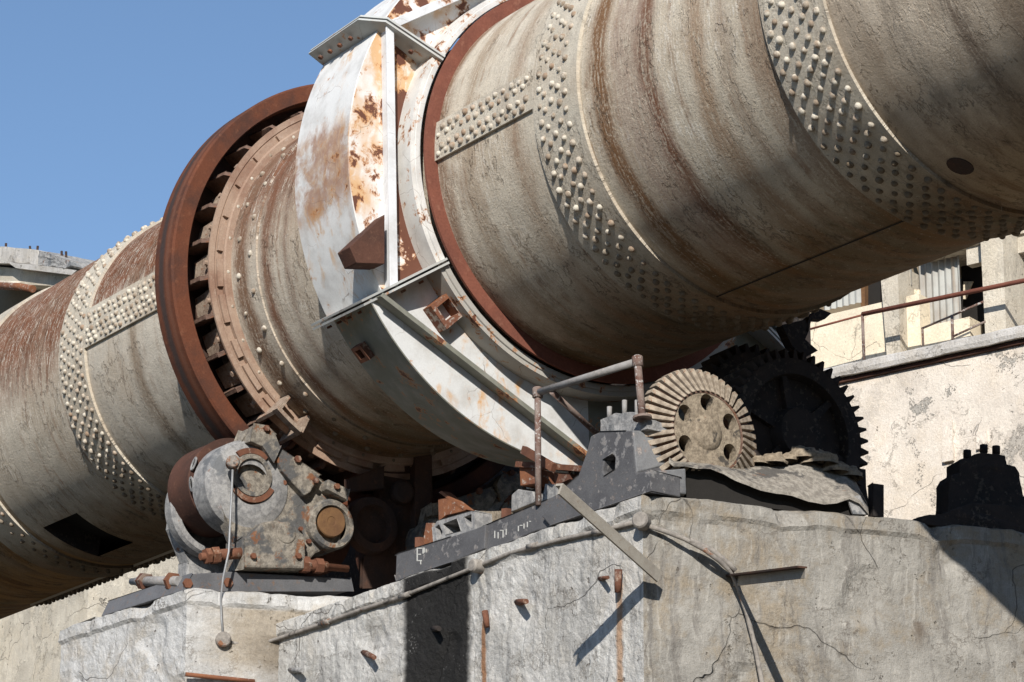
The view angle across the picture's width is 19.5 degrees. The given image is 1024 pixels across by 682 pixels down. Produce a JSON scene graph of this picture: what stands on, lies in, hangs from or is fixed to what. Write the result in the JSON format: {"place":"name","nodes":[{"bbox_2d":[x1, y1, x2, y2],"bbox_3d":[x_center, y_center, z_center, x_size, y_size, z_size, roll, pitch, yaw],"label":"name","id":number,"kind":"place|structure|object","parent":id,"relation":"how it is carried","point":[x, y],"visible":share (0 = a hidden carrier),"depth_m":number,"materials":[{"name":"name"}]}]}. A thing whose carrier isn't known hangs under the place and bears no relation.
{"place":"outdoors","nodes":[
{"label":"outdoors","id":0,"kind":"place"},
{"bbox_2d":[0,0,459,260],"label":"sky","id":1,"kind":"structure","parent":0,"point":[105,105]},
{"label":"ground","id":2,"kind":"structure","parent":0,"visible":0},
{"bbox_2d":[0,243,178,681],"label":"concrete tower","id":3,"kind":"structure","parent":2,"relation":"on","point":[30,647],"depth_m":53.58,"materials":[{"name":"beige concrete"}]},
{"bbox_2d":[58,588,350,681],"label":"concrete pier","id":4,"kind":"structure","parent":2,"relation":"on","point":[170,638],"depth_m":28.25,"materials":[{"name":"grey concrete"}]},
{"bbox_2d":[185,672,254,681],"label":"rusty rail","id":5,"kind":"object","parent":4,"relation":"on","point":[213,677],"visible":1,"depth_m":27.92,"materials":[{"name":"brown metal"}]},
{"bbox_2d":[215,455,239,647],"bbox_3d":[-2.712,2.000,28.326,0.164,1.872,0.156,4,-19,-10],"label":"earth wire","id":6,"kind":"object","parent":4,"relation":"attached to","point":[223,639],"visible":1,"depth_m":28.25,"materials":[{"name":"metal"}]},
{"bbox_2d":[102,423,353,615],"bbox_3d":[-2.680,1.862,29.410,2.193,1.777,1.614,12,-22,-30],"label":"roller bearing","id":7,"kind":"object","parent":4,"relation":"on","point":[292,527],"visible":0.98,"depth_m":28.94,"materials":[{"name":"metal"}]},
{"bbox_2d":[0,0,1023,618],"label":"rotary kiln","id":8,"kind":"object","parent":7,"relation":"on","point":[664,186],"visible":0.72,"depth_m":25.50,"materials":[{"name":"weathered steel"}]},
{"bbox_2d":[295,0,784,489],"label":"gear guard","id":9,"kind":"object","parent":8,"relation":"attached to","point":[434,351],"visible":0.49,"depth_m":26.46,"materials":[{"name":"white paint"}]},
{"bbox_2d":[775,309,830,356],"bbox_3d":[2.588,-0.068,26.371,0.565,0.493,0.100,12,-22,-30],"label":"guard bracket","id":10,"kind":"object","parent":8,"relation":"attached to","point":[793,335],"visible":0.84,"depth_m":26.27,"materials":[{"name":"metal"}]},
{"bbox_2d":[355,470,524,589],"bbox_3d":[-0.532,2.306,30.700,2.212,1.774,1.614,12,-22,-30],"label":"roller bearing","id":11,"kind":"object","parent":4,"relation":"on","point":[495,493],"visible":0.12,"depth_m":30.25,"materials":[{"name":"metal"}]},
{"bbox_2d":[344,454,432,588],"bbox_3d":[-1.269,1.768,29.856,0.991,1.542,0.235,12,-22,-30],"label":"support frame","id":12,"kind":"object","parent":11,"relation":"attached to","point":[386,518],"visible":0.84,"depth_m":29.76,"materials":[{"name":"metal"}]},
{"bbox_2d":[318,312,810,596],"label":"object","id":13,"kind":"structure","parent":2,"relation":"on","point":[353,573],"depth_m":37.58,"materials":[{"name":"concrete"}]},
{"bbox_2d":[276,494,1023,681],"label":"concrete pier","id":14,"kind":"structure","parent":2,"relation":"on","point":[877,599],"depth_m":24.36,"materials":[{"name":"grey concrete"}]},
{"bbox_2d":[287,667,304,672],"bbox_3d":[-2.021,3.073,27.779,0.057,0.148,0.492,6,-20,-18],"label":"stub","id":15,"kind":"object","parent":14,"relation":"attached to","point":[295,670],"depth_m":27.71,"materials":[{"name":"grey metal"}]},
{"bbox_2d":[361,650,376,659],"bbox_3d":[-1.297,2.824,26.794,0.057,0.194,0.459,6,-19,-16],"label":"stub","id":16,"kind":"object","parent":14,"relation":"attached to","point":[366,653],"depth_m":26.71,"materials":[{"name":"metal"}]},
{"bbox_2d":[430,625,441,631],"bbox_3d":[-0.666,2.509,25.969,0.057,0.126,0.349,4,-19,-10],"label":"wall stub","id":17,"kind":"object","parent":14,"relation":"attached to","point":[435,628],"depth_m":25.87,"materials":[{"name":"metal"}]},
{"bbox_2d":[230,512,650,644],"bbox_3d":[-0.671,2.138,26.026,0.435,0.224,5.958,15,-23,-36],"label":"conduit pipe","id":18,"kind":"object","parent":14,"relation":"attached to","point":[640,521],"visible":0.98,"depth_m":25.55,"materials":[{"name":"grey metal"}]},
{"bbox_2d":[482,610,489,627],"bbox_3d":[-0.228,2.367,25.317,0.062,0.151,0.073,12,-22,-30],"label":"stub","id":19,"kind":"object","parent":14,"relation":"attached to","point":[485,614],"depth_m":25.30,"materials":[{"name":"metal"}]},
{"bbox_2d":[394,494,582,580],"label":"base beam","id":20,"kind":"structure","parent":14,"relation":"on","point":[506,527],"depth_m":25.86,"materials":[{"name":"metal"}]},
{"bbox_2d":[424,491,511,543],"bbox_3d":[-0.357,1.518,26.560,0.489,0.687,1.374,13,-22,-34],"label":"ribbed bracket","id":21,"kind":"object","parent":20,"relation":"on","point":[443,526],"visible":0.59,"depth_m":26.49,"materials":[{"name":"metal"}]},
{"bbox_2d":[511,446,581,511],"bbox_3d":[0.364,1.159,26.023,0.434,0.522,1.073,12,-22,-30],"label":"rusty clamp","id":22,"kind":"object","parent":20,"relation":"on","point":[522,499],"visible":0.48,"depth_m":26.11,"materials":[{"name":"metal"}]},
{"bbox_2d":[514,599,528,604],"bbox_3d":[0.079,2.188,24.978,0.057,0.128,0.372,4,-19,-12],"label":"stub","id":23,"kind":"object","parent":14,"relation":"attached to","point":[521,601],"depth_m":24.90,"materials":[{"name":"metal"}]},
{"bbox_2d":[597,576,609,580],"bbox_3d":[0.738,1.921,24.095,0.038,0.104,0.349,4,-19,-11],"label":"stub","id":24,"kind":"object","parent":14,"relation":"attached to","point":[601,578],"depth_m":24.04,"materials":[{"name":"metal"}]},
{"bbox_2d":[555,483,661,581],"bbox_3d":[0.751,1.501,23.190,0.077,0.545,1.288,-14,-24,37],"label":"angle iron","id":25,"kind":"object","parent":14,"relation":"attached to","point":[607,530],"visible":1,"depth_m":23.15,"materials":[{"name":"grey metal"}]},
{"bbox_2d":[542,400,685,526],"bbox_3d":[0.913,1.003,24.733,0.647,0.968,1.552,12,-22,-30],"label":"bearing pedestal","id":26,"kind":"object","parent":14,"relation":"on","point":[621,463],"visible":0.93,"depth_m":24.33,"materials":[{"name":"metal"}]},
{"bbox_2d":[532,354,651,505],"bbox_3d":[0.880,0.764,24.961,0.755,1.058,1.632,12,-22,-30],"label":"pipe handrail","id":27,"kind":"object","parent":26,"relation":"on","point":[635,362],"visible":0.99,"depth_m":25.20,"materials":[{"name":"grey metal"}]},
{"bbox_2d":[644,368,756,497],"bbox_3d":[1.177,0.973,25.160,1.150,1.150,1.674,12,-22,-30],"label":"toothed gear","id":28,"kind":"object","parent":26,"relation":"attached to","point":[699,434],"visible":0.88,"depth_m":24.52,"materials":[{"name":"metal"}]},
{"bbox_2d":[614,569,622,592],"bbox_3d":[0.850,1.926,23.875,0.067,0.193,0.083,12,-22,-30],"label":"stub","id":29,"kind":"object","parent":14,"relation":"attached to","point":[617,579],"depth_m":23.86,"materials":[{"name":"metal"}]},
{"bbox_2d":[648,525,763,681],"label":"drop pipe","id":30,"kind":"object","parent":14,"relation":"attached to","point":[726,564],"visible":1,"depth_m":23.79,"materials":[{"name":"grey metal"}]},
{"bbox_2d":[699,343,768,409],"bbox_3d":[2.134,0.649,26.498,1.240,1.240,0.280,12,-22,-30],"label":"toothed gear","id":31,"kind":"object","parent":14,"relation":"on","point":[721,364],"visible":0.03,"depth_m":26.41,"materials":[{"name":"metal"}]},
{"bbox_2d":[726,566,806,585],"bbox_3d":[1.964,1.831,23.119,0.076,0.438,1.742,5,-19,-13],"label":"angle iron","id":32,"kind":"object","parent":14,"relation":"attached to","point":[773,575],"visible":1,"depth_m":23.00,"materials":[{"name":"grey metal"}]},
{"bbox_2d":[669,445,868,514],"bbox_3d":[2.109,1.130,24.733,1.968,0.680,0.638,6,-19,-17],"label":"guard sheet","id":33,"kind":"object","parent":14,"relation":"on","point":[812,474],"visible":0.97,"depth_m":24.73,"materials":[{"name":"metal"}]},
{"bbox_2d":[684,467,863,515],"bbox_3d":[2.165,1.261,24.508,1.580,0.312,0.050,6,-19,-17],"label":"gear sump","id":34,"kind":"object","parent":14,"relation":"on","point":[710,484],"visible":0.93,"depth_m":24.39,"materials":[{"name":"iron"}]},
{"bbox_2d":[723,349,868,504],"bbox_3d":[2.398,0.826,25.617,1.503,1.504,0.330,12,-22,-30],"label":"toothed gear","id":35,"kind":"object","parent":34,"relation":"in","point":[789,399],"visible":0.64,"depth_m":25.62,"materials":[{"name":"metal"}]},
{"bbox_2d":[858,469,867,515],"bbox_3d":[3.027,1.296,26.212,0.241,0.462,0.100,12,-22,-30],"label":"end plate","id":36,"kind":"object","parent":14,"relation":"on","point":[862,488],"visible":0.14,"depth_m":26.20,"materials":[{"name":"metal"}]},
{"bbox_2d":[868,483,883,516],"bbox_3d":[3.050,1.351,24.912,0.125,0.310,0.112,6,-19,-17],"label":"steel post","id":37,"kind":"object","parent":14,"relation":"on","point":[875,500],"visible":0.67,"depth_m":24.88,"materials":[{"name":"metal"}]},
{"bbox_2d":[913,444,1023,532],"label":"bearing pedestal","id":38,"kind":"object","parent":14,"relation":"on","point":[983,488],"visible":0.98,"depth_m":25.30,"materials":[{"name":"metal"}]},
{"bbox_2d":[824,325,1023,519],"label":"retaining wall","id":39,"kind":"structure","parent":2,"relation":"on","point":[929,414],"depth_m":34.54,"materials":[{"name":"beige concrete"}]},
{"bbox_2d":[810,230,1023,368],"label":"factory building","id":40,"kind":"structure","parent":39,"relation":"on","point":[992,261],"depth_m":35.87,"materials":[{"name":"concrete"}]},
{"bbox_2d":[861,281,882,306],"bbox_3d":[4.440,-0.680,36.695,0.249,0.629,0.140,-14,-23,36],"label":"window","id":41,"kind":"structure","parent":40,"relation":"in","point":[871,294],"depth_m":36.65,"materials":[{"name":"glass"}]},
{"bbox_2d":[914,289,920,293],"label":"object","id":42,"kind":"structure","parent":40,"relation":"in","point":[916,291],"depth_m":36.09,"materials":[{"name":"brick"}]},
{"bbox_2d":[961,265,984,321],"bbox_3d":[5.593,-0.621,36.046,0.356,0.857,0.160,-14,-23,36],"label":"window","id":43,"kind":"structure","parent":40,"relation":"in","point":[971,278],"depth_m":36.05,"materials":[{"name":"glass"}]},
{"bbox_2d":[810,278,1023,359],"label":"ledge railing","id":44,"kind":"object","parent":39,"relation":"on","point":[943,297],"visible":0.94,"depth_m":35.04,"materials":[{"name":"brown metal"}]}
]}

